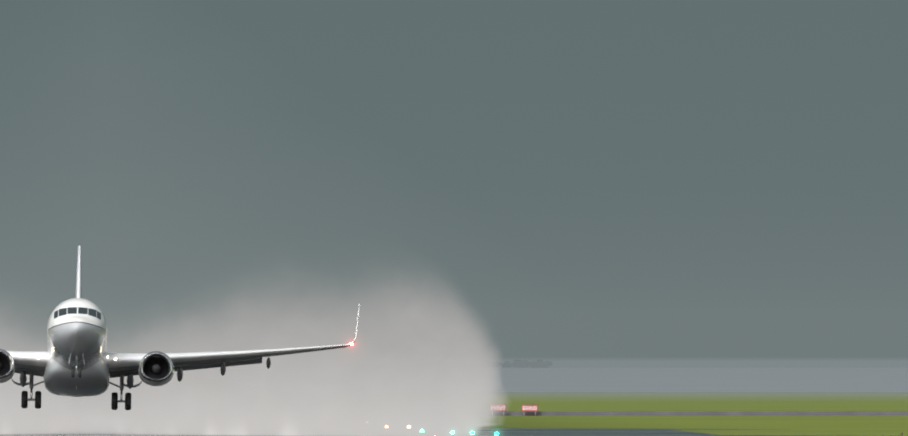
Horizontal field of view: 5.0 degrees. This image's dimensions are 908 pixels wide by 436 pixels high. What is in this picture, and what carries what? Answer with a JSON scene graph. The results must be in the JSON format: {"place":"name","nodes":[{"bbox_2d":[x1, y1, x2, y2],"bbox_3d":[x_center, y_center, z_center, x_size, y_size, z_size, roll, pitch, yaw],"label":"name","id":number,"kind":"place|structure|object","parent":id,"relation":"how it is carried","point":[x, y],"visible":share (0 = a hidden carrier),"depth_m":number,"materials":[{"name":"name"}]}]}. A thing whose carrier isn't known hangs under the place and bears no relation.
{"place":"outdoors","nodes":[
{"label":"outdoors","id":0,"kind":"place"},
{"bbox_2d":[0,372,907,435],"bbox_3d":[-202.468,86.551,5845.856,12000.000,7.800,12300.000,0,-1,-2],"label":"ground","id":1,"kind":"structure","parent":0,"point":[436,409],"depth_m":1392.24,"materials":[{"name":"green plant"}]},
{"bbox_2d":[0,384,816,435],"bbox_3d":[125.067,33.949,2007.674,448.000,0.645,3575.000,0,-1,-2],"label":"runway","id":2,"kind":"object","parent":1,"relation":"on","point":[168,410],"depth_m":950.79,"materials":[{"name":"grey asphalt"}]},
{"bbox_2d":[0,245,359,409],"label":"aircraft","id":3,"kind":"object","parent":2,"relation":"on","point":[76,360],"visible":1,"depth_m":661.26,"materials":[{"name":"paint"}]},
{"bbox_2d":[55,421,375,435],"bbox_3d":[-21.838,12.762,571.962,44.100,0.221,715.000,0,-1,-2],"label":"runway markings","id":4,"kind":"object","parent":2,"relation":"on","point":[340,429],"visible":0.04,"depth_m":813.79,"materials":[{"name":"paint"}]},
{"bbox_2d":[366,421,497,435],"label":"runway lights","id":5,"kind":"object","parent":2,"relation":"on","point":[422,430],"visible":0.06,"depth_m":748.97,"materials":[{"name":"teal"}]},
{"bbox_2d":[490,404,505,415],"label":"airport sign","id":6,"kind":"object","parent":1,"relation":"on","point":[497,407],"depth_m":1100.60,"materials":[{"name":"red"}]},
{"bbox_2d":[479,359,551,367],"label":"trees","id":7,"kind":"object","parent":1,"relation":"on","point":[538,363],"depth_m":7787.91,"materials":[{"name":"grey plant"}]},
{"bbox_2d":[521,405,537,415],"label":"airport sign","id":8,"kind":"object","parent":1,"relation":"on","point":[529,408],"depth_m":1100.71,"materials":[{"name":"red"}]},
{"bbox_2d":[476,411,907,415],"bbox_3d":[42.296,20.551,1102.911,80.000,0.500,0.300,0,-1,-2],"label":"taxiway","id":9,"kind":"structure","parent":1,"relation":"on","point":[703,413],"depth_m":1102.18,"materials":[{"name":"grey asphalt"}]},
{"bbox_2d":[0,0,907,367],"label":"sky","id":10,"kind":"structure","parent":0,"point":[565,183],"materials":[{"name":"grey"}]},
{"bbox_2d":[175,368,907,391],"bbox_3d":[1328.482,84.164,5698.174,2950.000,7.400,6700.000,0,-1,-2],"label":"water","id":11,"kind":"structure","parent":0,"point":[597,379],"depth_m":3972.32,"materials":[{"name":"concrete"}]}
]}

